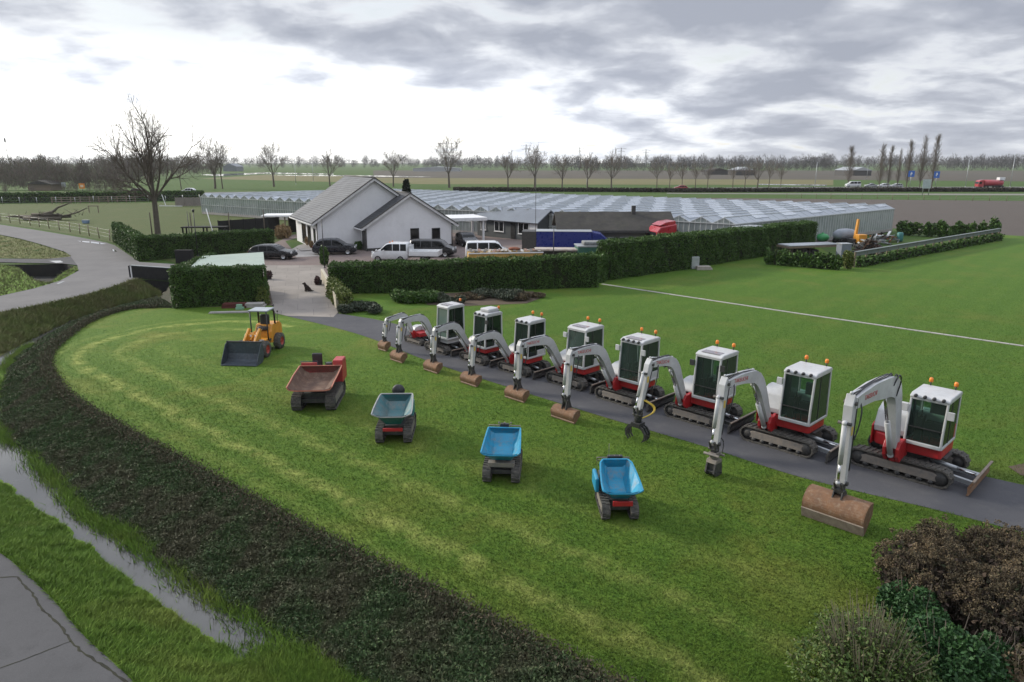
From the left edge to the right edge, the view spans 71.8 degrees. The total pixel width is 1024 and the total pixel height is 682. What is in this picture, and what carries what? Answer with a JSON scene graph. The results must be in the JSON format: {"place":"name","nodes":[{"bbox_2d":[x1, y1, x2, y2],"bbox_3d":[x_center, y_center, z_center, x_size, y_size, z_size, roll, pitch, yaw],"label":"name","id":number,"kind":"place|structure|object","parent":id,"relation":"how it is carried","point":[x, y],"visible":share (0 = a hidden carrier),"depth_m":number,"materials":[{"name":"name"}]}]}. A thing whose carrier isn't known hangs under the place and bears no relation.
{"place":"outdoors","nodes":[
{"label":"outdoors","id":0,"kind":"place"},
{"bbox_2d":[0,235,76,294],"bbox_3d":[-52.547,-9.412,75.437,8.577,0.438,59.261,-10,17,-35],"label":"grass","id":1,"kind":"structure","parent":0,"point":[6,284],"depth_m":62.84,"materials":[{"name":"green plant"}]},
{"bbox_2d":[0,257,76,264],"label":"culvert slab","id":2,"kind":"structure","parent":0,"point":[67,260],"depth_m":70.22,"materials":[{"name":"concrete"}]},
{"bbox_2d":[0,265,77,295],"bbox_3d":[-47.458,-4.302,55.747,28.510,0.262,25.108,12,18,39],"label":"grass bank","id":3,"kind":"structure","parent":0,"point":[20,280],"depth_m":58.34,"materials":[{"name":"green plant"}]},
{"bbox_2d":[7,264,73,281],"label":"culvert pit","id":4,"kind":"object","parent":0,"point":[46,272],"visible":0.21,"depth_m":68.30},
{"bbox_2d":[0,553,131,681],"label":"road","id":5,"kind":"structure","parent":0,"point":[41,640],"depth_m":14.44,"materials":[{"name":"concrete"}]},
{"bbox_2d":[0,277,161,355],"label":"ditch bank","id":6,"kind":"structure","parent":0,"point":[159,295],"depth_m":49.43,"materials":[{"name":"green plant"}]},
{"bbox_2d":[0,225,173,311],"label":"road","id":7,"kind":"structure","parent":0,"point":[102,265],"depth_m":66.22,"materials":[{"name":"grey asphalt"}]},
{"bbox_2d":[0,479,264,681],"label":"grass verge","id":8,"kind":"object","parent":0,"point":[93,548],"depth_m":16.17,"materials":[{"name":"green plant"}]},
{"bbox_2d":[0,319,283,657],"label":"water","id":9,"kind":"structure","parent":0,"point":[21,481],"depth_m":19.16,"materials":[{"name":"grey liquid"}]},
{"bbox_2d":[0,341,377,681],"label":"water grass","id":10,"kind":"structure","parent":9,"relation":"on","point":[286,661],"depth_m":17.28,"materials":[{"name":"green plant"}]},
{"bbox_2d":[263,265,337,316],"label":"driveway","id":11,"kind":"structure","parent":0,"point":[290,296],"depth_m":52.98,"materials":[{"name":"concrete"}]},
{"bbox_2d":[31,411,569,681],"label":"ditch bank","id":12,"kind":"structure","parent":0,"point":[403,605],"depth_m":15.77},
{"bbox_2d":[164,179,672,192],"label":"field","id":13,"kind":"structure","parent":0,"point":[264,184],"depth_m":284.01,"materials":[{"name":"green plant"}]},
{"bbox_2d":[194,136,234,188],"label":"bare tree","id":14,"kind":"object","parent":13,"relation":"on","point":[214,171],"visible":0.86,"depth_m":256.41,"materials":[{"name":"brown plant"}]},
{"bbox_2d":[256,139,287,186],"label":"bare tree","id":15,"kind":"object","parent":13,"relation":"on","point":[269,153],"visible":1,"depth_m":277.88,"materials":[{"name":"brown plant"}]},
{"bbox_2d":[318,149,343,185],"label":"bare tree","id":16,"kind":"object","parent":13,"relation":"on","point":[327,162],"visible":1,"depth_m":282.29,"materials":[{"name":"brown plant"}]},
{"bbox_2d":[380,150,406,186],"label":"bare tree","id":17,"kind":"object","parent":13,"relation":"on","point":[394,162],"visible":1,"depth_m":277.54,"materials":[{"name":"brown plant"}]},
{"bbox_2d":[428,135,463,187],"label":"bare tree","id":18,"kind":"object","parent":13,"relation":"on","point":[445,152],"visible":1,"depth_m":267.18,"materials":[{"name":"brown plant"}]},
{"bbox_2d":[521,144,545,187],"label":"bare tree","id":19,"kind":"object","parent":13,"relation":"on","point":[535,154],"visible":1,"depth_m":256.79,"materials":[{"name":"brown plant"}]},
{"bbox_2d":[600,148,627,187],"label":"bare tree","id":20,"kind":"object","parent":13,"relation":"on","point":[612,163],"visible":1,"depth_m":251.11,"materials":[{"name":"brown plant"}]},
{"bbox_2d":[0,163,1023,303],"bbox_3d":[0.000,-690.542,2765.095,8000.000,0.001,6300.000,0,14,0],"label":"ground","id":21,"kind":"structure","parent":0,"point":[358,169],"depth_m":284.46,"materials":[{"name":"green plant"}]},
{"bbox_2d":[27,180,61,190],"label":"farm building","id":22,"kind":"structure","parent":21,"relation":"on","point":[44,185],"depth_m":241.40,"materials":[{"name":"grey"}]},
{"bbox_2d":[0,190,204,202],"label":"hedge","id":23,"kind":"object","parent":21,"relation":"on","point":[31,197],"visible":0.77,"depth_m":173.14,"materials":[{"name":"green plant"}]},
{"bbox_2d":[0,152,216,191],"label":"bare woods","id":24,"kind":"object","parent":21,"relation":"on","point":[44,168],"visible":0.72,"depth_m":300.37,"materials":[{"name":"brown plant"}]},
{"bbox_2d":[111,221,151,260],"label":"hedge","id":25,"kind":"object","parent":21,"relation":"on","point":[122,235],"visible":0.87,"depth_m":77.45,"materials":[{"name":"green plant"}]},
{"bbox_2d":[0,202,292,261],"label":"paddock","id":26,"kind":"structure","parent":21,"relation":"on","point":[172,218],"depth_m":122.96,"materials":[{"name":"green plant"}]},
{"bbox_2d":[6,201,86,219],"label":"fallen tree","id":27,"kind":"object","parent":26,"relation":"on","point":[49,215],"visible":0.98,"depth_m":119.14,"materials":[{"name":"brown wood"}]},
{"bbox_2d":[51,196,135,203],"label":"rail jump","id":28,"kind":"object","parent":26,"relation":"on","point":[107,198],"visible":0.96,"depth_m":168.50,"materials":[{"name":"brown wood"}]},
{"bbox_2d":[76,89,221,234],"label":"bare tree","id":29,"kind":"object","parent":26,"relation":"on","point":[147,158],"visible":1,"depth_m":84.04,"materials":[{"name":"brown plant"}]},
{"bbox_2d":[174,197,200,205],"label":"garden fence","id":30,"kind":"object","parent":26,"relation":"on","point":[189,201],"visible":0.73,"depth_m":156.46,"materials":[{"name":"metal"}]},
{"bbox_2d":[217,217,279,231],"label":"garden fence","id":31,"kind":"object","parent":26,"relation":"on","point":[258,223],"visible":0.55,"depth_m":92.53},
{"bbox_2d":[261,213,296,231],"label":"pergola","id":32,"kind":"object","parent":26,"relation":"on","point":[292,223],"visible":0.43,"depth_m":97.95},
{"bbox_2d":[274,223,291,238],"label":"ornamental grass","id":33,"kind":"object","parent":26,"relation":"on","point":[283,231],"depth_m":89.93,"materials":[{"name":"brown plant"}]},
{"bbox_2d":[131,227,275,260],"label":"hedge","id":34,"kind":"object","parent":21,"relation":"on","point":[165,246],"visible":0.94,"depth_m":73.85,"materials":[{"name":"green plant"}]},
{"bbox_2d":[174,264,272,306],"bbox_3d":[-23.474,-4.982,58.375,8.290,0.001,25.782,-7,16,-25],"label":"soil patch","id":35,"kind":"object","parent":21,"relation":"on","point":[270,297],"visible":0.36,"depth_m":49.66,"materials":[{"name":"brown soil"}]},
{"bbox_2d":[174,250,193,263],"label":"cabinet","id":36,"kind":"object","parent":35,"relation":"on","point":[183,256],"visible":0.74,"depth_m":67.93,"materials":[{"name":"black metal"}]},
{"bbox_2d":[166,263,269,308],"bbox_3d":[-19.866,-3.849,48.038,6.432,2.972,1.411,-4,15,-17],"label":"hedge","id":37,"kind":"object","parent":35,"relation":"on","point":[194,287],"visible":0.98,"depth_m":47.66,"materials":[{"name":"green plant"}]},
{"bbox_2d":[192,252,264,268],"bbox_3d":[-20.137,-4.617,51.112,4.772,2.850,5.535,-4,15,-15],"label":"carport","id":38,"kind":"object","parent":35,"relation":"on","point":[256,258],"visible":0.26,"depth_m":50.41,"materials":[{"name":"metal"}]},
{"bbox_2d":[264,233,543,275],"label":"yard","id":39,"kind":"structure","parent":21,"relation":"on","point":[362,254],"depth_m":73.24,"materials":[{"name":"brick"}]},
{"bbox_2d":[247,243,297,259],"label":"parked car","id":40,"kind":"object","parent":39,"relation":"on","point":[270,250],"visible":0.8,"depth_m":70.64,"materials":[{"name":"black paint"}]},
{"bbox_2d":[312,238,356,254],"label":"parked car","id":41,"kind":"object","parent":39,"relation":"on","point":[335,245],"visible":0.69,"depth_m":74.22,"materials":[{"name":"blue paint"}]},
{"bbox_2d":[289,175,458,250],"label":"house","id":42,"kind":"structure","parent":39,"relation":"on","point":[371,213],"depth_m":78.88,"materials":[{"name":"white paint"}]},
{"bbox_2d":[371,241,441,260],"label":"pickup","id":43,"kind":"object","parent":39,"relation":"on","point":[394,250],"visible":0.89,"depth_m":69.03,"materials":[{"name":"white paint"}]},
{"bbox_2d":[410,239,456,256],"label":"parked car","id":44,"kind":"object","parent":39,"relation":"on","point":[445,247],"visible":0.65,"depth_m":72.57,"materials":[{"name":"black paint"}]},
{"bbox_2d":[446,214,486,239],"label":"carport","id":45,"kind":"object","parent":39,"relation":"on","point":[472,218],"visible":0.5,"depth_m":86.92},
{"bbox_2d":[455,232,477,246],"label":"parked car","id":46,"kind":"object","parent":39,"relation":"on","point":[462,238],"visible":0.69,"depth_m":82.15,"materials":[{"name":"black paint"}]},
{"bbox_2d":[465,240,507,256],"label":"parked car","id":47,"kind":"object","parent":39,"relation":"on","point":[483,244],"visible":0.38,"depth_m":70.49,"materials":[{"name":"white paint"}]},
{"bbox_2d":[466,249,543,260],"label":"timber bin","id":48,"kind":"object","parent":39,"relation":"on","point":[528,253],"visible":0.41,"depth_m":66.25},
{"bbox_2d":[476,206,553,239],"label":"shed","id":49,"kind":"structure","parent":39,"relation":"on","point":[505,223],"depth_m":90.02,"materials":[{"name":"grey"}]},
{"bbox_2d":[535,247,577,254],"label":"flatbed","id":50,"kind":"object","parent":39,"relation":"on","point":[549,250],"visible":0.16,"depth_m":67.27,"materials":[{"name":"white metal"}]},
{"bbox_2d":[522,229,607,248],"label":"trailer","id":51,"kind":"object","parent":39,"relation":"on","point":[562,238],"visible":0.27,"depth_m":71.06,"materials":[{"name":"metal"}]},
{"bbox_2d":[552,206,677,238],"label":"barn","id":52,"kind":"structure","parent":39,"relation":"on","point":[632,223],"depth_m":74.01,"materials":[{"name":"metal"}]},
{"bbox_2d":[645,219,676,235],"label":"truck","id":53,"kind":"object","parent":39,"relation":"on","point":[665,226],"visible":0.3,"depth_m":71.26,"materials":[{"name":"red paint"}]},
{"bbox_2d":[200,189,894,241],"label":"greenhouse","id":54,"kind":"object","parent":21,"relation":"on","point":[691,214],"visible":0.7,"depth_m":97.96,"materials":[{"name":"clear glass"}]},
{"bbox_2d":[596,231,695,279],"bbox_3d":[11.808,-7.637,62.015,11.238,3.476,2.276,-11,18,-36],"label":"hedge","id":55,"kind":"object","parent":21,"relation":"on","point":[629,256],"visible":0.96,"depth_m":61.06,"materials":[{"name":"green plant"}]},
{"bbox_2d":[453,186,1023,192],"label":"hedge","id":56,"kind":"object","parent":21,"relation":"on","point":[794,189],"visible":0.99,"depth_m":233.11,"materials":[{"name":"green plant"}]},
{"bbox_2d":[832,228,854,242],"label":"silver tank","id":57,"kind":"object","parent":21,"relation":"on","point":[842,235],"visible":0.7,"depth_m":83.59,"materials":[{"name":"silver metal"}]},
{"bbox_2d":[0,0,1023,162],"label":"sky","id":58,"kind":"structure","parent":0,"point":[354,79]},
{"bbox_2d":[204,175,832,184],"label":"field","id":59,"kind":"structure","parent":0,"point":[545,181],"depth_m":375.85,"materials":[{"name":"green plant"}]},
{"bbox_2d":[49,305,1023,681],"bbox_3d":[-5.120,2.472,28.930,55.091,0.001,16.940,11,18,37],"label":"lawn","id":60,"kind":"structure","parent":0,"point":[166,331],"depth_m":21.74,"materials":[{"name":"green plant"}]},
{"bbox_2d":[221,304,284,365],"bbox_3d":[-12.935,-0.448,35.714,1.804,2.358,4.371,1,14,5],"label":"wheel loader","id":61,"kind":"object","parent":60,"relation":"on","point":[251,348],"visible":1,"depth_m":35.14,"materials":[{"name":"metal"}]},
{"bbox_2d":[286,353,346,410],"bbox_3d":[-7.846,1.682,28.620,1.795,1.737,3.178,-1,14,-3],"label":"tracked dumper","id":62,"kind":"object","parent":60,"relation":"on","point":[315,380],"visible":1,"depth_m":28.50,"materials":[{"name":"metal"}]},
{"bbox_2d":[35,303,646,681],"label":"bank crest","id":63,"kind":"object","parent":60,"relation":"on","point":[49,352],"visible":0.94,"depth_m":18.93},
{"bbox_2d":[371,384,415,442],"bbox_3d":[-4.148,2.614,25.214,1.390,1.606,2.250,0,14,-2],"label":"tracked dumper","id":64,"kind":"object","parent":60,"relation":"on","point":[394,412],"visible":1,"depth_m":24.97,"materials":[{"name":"metal"}]},
{"bbox_2d":[480,422,522,482],"bbox_3d":[-0.282,3.465,22.136,1.210,1.468,2.005,1,14,4],"label":"tracked dumper","id":65,"kind":"object","parent":60,"relation":"on","point":[501,450],"visible":1,"depth_m":21.90,"materials":[{"name":"metal"}]},
{"bbox_2d":[592,455,643,519],"bbox_3d":[2.909,3.917,19.717,1.175,1.779,1.875,0,14,-1],"label":"tracked dumper","id":66,"kind":"object","parent":60,"relation":"on","point":[616,482],"visible":1,"depth_m":19.68,"materials":[{"name":"metal"}]},
{"bbox_2d":[784,594,941,681],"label":"wispy shrub","id":67,"kind":"object","parent":60,"relation":"on","point":[862,650],"visible":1,"depth_m":12.83,"materials":[{"name":"green plant"}]},
{"bbox_2d":[875,572,951,630],"bbox_3d":[8.373,5.491,14.673,1.183,1.172,1.633,0,14,0],"label":"green shrub","id":68,"kind":"object","parent":60,"relation":"on","point":[914,600],"visible":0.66,"depth_m":14.57,"materials":[{"name":"green plant"}]},
{"bbox_2d":[871,514,1023,647],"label":"hydrangea","id":69,"kind":"object","parent":60,"relation":"on","point":[979,571],"visible":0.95,"depth_m":14.89,"materials":[{"name":"brown plant"}]},
{"bbox_2d":[895,607,1005,681],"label":"green shrub","id":70,"kind":"object","parent":60,"relation":"on","point":[953,647],"visible":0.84,"depth_m":12.99,"materials":[{"name":"green plant"}]},
{"bbox_2d":[972,627,1023,681],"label":"green shrub","id":71,"kind":"object","parent":60,"relation":"on","point":[988,639],"visible":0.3,"depth_m":13.00,"materials":[{"name":"green plant"}]},
{"bbox_2d":[1001,643,1023,681],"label":"reddish shrub","id":72,"kind":"object","parent":60,"relation":"on","point":[1019,662],"visible":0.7,"depth_m":12.79,"materials":[{"name":"brown plant"}]},
{"bbox_2d":[289,313,1023,531],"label":"path","id":73,"kind":"structure","parent":0,"point":[990,500],"depth_m":23.49,"materials":[{"name":"grey asphalt"}]},
{"bbox_2d":[377,312,429,351],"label":"excavator","id":74,"kind":"object","parent":73,"relation":"on","point":[418,335],"visible":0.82,"depth_m":37.59,"materials":[{"name":"metal"}]},
{"bbox_2d":[390,298,464,362],"bbox_3d":[-4.122,-0.605,35.465,3.970,2.788,2.282,-14,20,-43],"label":"excavator","id":75,"kind":"object","parent":73,"relation":"on","point":[447,312],"visible":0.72,"depth_m":35.67,"materials":[{"name":"metal"}]},
{"bbox_2d":[423,306,504,373],"bbox_3d":[-2.136,-0.143,33.644,3.934,2.788,2.340,-14,20,-43],"label":"excavator","id":76,"kind":"object","parent":73,"relation":"on","point":[488,318],"visible":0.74,"depth_m":33.91,"materials":[{"name":"metal"}]},
{"bbox_2d":[460,311,555,386],"bbox_3d":[-0.186,0.290,31.811,4.160,2.848,2.454,-14,20,-43],"label":"excavator","id":77,"kind":"object","parent":73,"relation":"on","point":[530,326],"visible":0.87,"depth_m":32.13,"materials":[{"name":"metal"}]},
{"bbox_2d":[504,316,605,402],"bbox_3d":[2.053,0.711,29.903,4.640,2.968,2.696,-14,20,-43],"label":"excavator","id":78,"kind":"object","parent":73,"relation":"on","point":[581,334],"visible":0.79,"depth_m":30.23,"materials":[{"name":"metal"}]},
{"bbox_2d":[550,327,674,423],"bbox_3d":[3.959,1.260,27.695,4.850,2.988,2.757,-14,20,-43],"label":"excavator","id":79,"kind":"object","parent":73,"relation":"on","point":[622,375],"visible":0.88,"depth_m":28.19,"materials":[{"name":"metal"}]},
{"bbox_2d":[625,340,756,442],"bbox_3d":[6.427,1.794,25.549,4.843,3.008,2.863,-14,20,-43],"label":"excavator","id":80,"kind":"object","parent":73,"relation":"on","point":[694,402],"visible":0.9,"depth_m":26.13,"materials":[{"name":"metal"}]},
{"bbox_2d":[703,355,854,476],"bbox_3d":[8.566,2.323,22.971,5.581,3.246,3.182,-14,20,-43],"label":"excavator","id":81,"kind":"object","parent":73,"relation":"on","point":[791,414],"visible":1,"depth_m":23.71,"materials":[{"name":"metal"}]},
{"bbox_2d":[801,373,992,536],"bbox_3d":[11.250,2.685,20.495,6.755,3.762,3.566,-14,20,-43],"label":"excavator","id":82,"kind":"object","parent":73,"relation":"on","point":[912,440],"visible":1,"depth_m":21.29,"materials":[{"name":"metal"}]},
{"bbox_2d":[339,235,1023,484],"bbox_3d":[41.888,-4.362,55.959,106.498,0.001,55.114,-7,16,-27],"label":"lawn","id":83,"kind":"structure","parent":0,"point":[1000,263],"depth_m":44.59,"materials":[{"name":"green plant"}]},
{"bbox_2d":[325,276,353,304],"bbox_3d":[-11.998,-3.360,48.985,1.401,1.581,6.455,-6,15,-22],"label":"shrub","id":84,"kind":"object","parent":83,"relation":"on","point":[343,292],"visible":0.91,"depth_m":47.98,"materials":[{"name":"green plant"}]},
{"bbox_2d":[336,300,382,313],"bbox_3d":[-9.875,-2.247,46.168,3.160,0.806,2.238,0,14,0],"label":"bed shrub","id":85,"kind":"object","parent":83,"relation":"on","point":[374,307],"visible":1,"depth_m":45.82,"materials":[{"name":"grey plant"}]},
{"bbox_2d":[389,288,415,303],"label":"bed shrub","id":86,"kind":"object","parent":83,"relation":"on","point":[397,295],"visible":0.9,"depth_m":48.90,"materials":[{"name":"green plant"}]},
{"bbox_2d":[326,251,600,293],"bbox_3d":[-3.454,-5.274,54.010,20.854,2.832,2.446,-2,14,-8],"label":"hedge","id":87,"kind":"object","parent":83,"relation":"on","point":[552,271],"visible":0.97,"depth_m":53.31,"materials":[{"name":"green plant"}]},
{"bbox_2d":[427,291,539,305],"bbox_3d":[-2.006,-3.077,50.823,8.207,0.001,5.345,-2,14,-6],"label":"soil patch","id":88,"kind":"object","parent":83,"relation":"on","point":[488,300],"visible":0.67,"depth_m":49.63,"materials":[{"name":"brown soil"}]},
{"bbox_2d":[408,289,438,302],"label":"bed shrub","id":89,"kind":"object","parent":88,"relation":"on","point":[427,296],"visible":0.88,"depth_m":48.93,"materials":[{"name":"green plant"}]},
{"bbox_2d":[470,287,525,300],"bbox_3d":[-0.990,-3.440,51.015,4.010,0.750,2.698,6,15,21],"label":"bed shrub","id":90,"kind":"object","parent":88,"relation":"on","point":[504,294],"visible":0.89,"depth_m":50.61,"materials":[{"name":"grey plant"}]},
{"bbox_2d":[595,250,609,282],"bbox_3d":[7.324,-6.256,58.627,1.683,2.524,3.611,6,15,22],"label":"hedge","id":91,"kind":"object","parent":83,"relation":"on","point":[603,262],"visible":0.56,"depth_m":57.64,"materials":[{"name":"green plant"}]},
{"bbox_2d":[684,219,818,264],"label":"hedge","id":92,"kind":"object","parent":83,"relation":"on","point":[722,245],"visible":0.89,"depth_m":70.84,"materials":[{"name":"green plant"}]},
{"bbox_2d":[776,242,836,256],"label":"pipe trailer","id":93,"kind":"object","parent":83,"relation":"on","point":[807,246],"visible":0.79,"depth_m":72.25,"materials":[{"name":"metal"}]},
{"bbox_2d":[602,284,1023,345],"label":"kerb","id":94,"kind":"structure","parent":83,"relation":"on","point":[824,317],"depth_m":44.26,"materials":[{"name":"concrete"}]},
{"bbox_2d":[852,233,890,254],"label":"scrap heap","id":95,"kind":"object","parent":83,"relation":"on","point":[871,243],"visible":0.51,"depth_m":75.42,"materials":[{"name":"metal"}]},
{"bbox_2d":[853,228,1001,266],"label":"rail fence","id":96,"kind":"object","parent":83,"relation":"on","point":[909,244],"visible":0.64,"depth_m":74.20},
{"bbox_2d":[855,233,1004,266],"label":"hedge","id":97,"kind":"object","parent":83,"relation":"on","point":[895,255],"visible":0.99,"depth_m":74.35,"materials":[{"name":"green plant"}]},
{"bbox_2d":[373,170,1023,180],"bbox_3d":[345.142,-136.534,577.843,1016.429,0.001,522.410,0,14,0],"label":"field","id":98,"kind":"structure","parent":0,"point":[828,175],"depth_m":514.84,"materials":[{"name":"green plant"}]},
{"bbox_2d":[1,152,1023,170],"bbox_3d":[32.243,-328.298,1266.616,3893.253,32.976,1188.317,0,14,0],"label":"horizon trees","id":99,"kind":"object","parent":98,"relation":"on","point":[827,162],"visible":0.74,"depth_m":888.10,"materials":[{"name":"plant"}]},
{"bbox_2d":[834,167,872,175],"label":"farm building","id":100,"kind":"structure","parent":98,"relation":"on","point":[860,171],"depth_m":506.70,"materials":[{"name":"metal"}]},
{"bbox_2d":[625,187,1023,188],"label":"road","id":101,"kind":"structure","parent":0,"point":[829,187],"depth_m":272.16,"materials":[{"name":"grey asphalt"}]},
{"bbox_2d":[915,133,930,186],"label":"poplar","id":102,"kind":"object","parent":101,"relation":"on","point":[925,142],"visible":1,"depth_m":253.87,"materials":[{"name":"brown plant"}]},
{"bbox_2d":[928,134,942,186],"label":"poplar","id":103,"kind":"object","parent":101,"relation":"on","point":[935,163],"visible":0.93,"depth_m":253.52,"materials":[{"name":"brown plant"}]},
{"bbox_2d":[974,177,1005,187],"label":"tanker truck","id":104,"kind":"object","parent":101,"relation":"on","point":[999,182],"visible":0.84,"depth_m":265.03,"materials":[{"name":"red paint"}]},
{"bbox_2d":[667,193,1023,194],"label":"track","id":105,"kind":"structure","parent":0,"point":[845,193],"depth_m":220.55,"materials":[{"name":"green plant"}]},
{"bbox_2d":[697,198,1023,241],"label":"field","id":106,"kind":"structure","parent":0,"point":[978,212],"depth_m":143.47,"materials":[{"name":"soil"}]},
{"label":"ditch bed","id":107,"kind":"structure","parent":0,"visible":0},
{"bbox_2d":[128,265,169,292],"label":"board wall","id":108,"kind":"structure","parent":107,"relation":"on","point":[152,274],"depth_m":59.05,"materials":[{"name":"wood"}]},
{"bbox_2d":[0,296,614,681],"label":"ground cover","id":109,"kind":"object","parent":107,"relation":"on","point":[38,414],"visible":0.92,"depth_m":17.99,"materials":[{"name":"green plant"}]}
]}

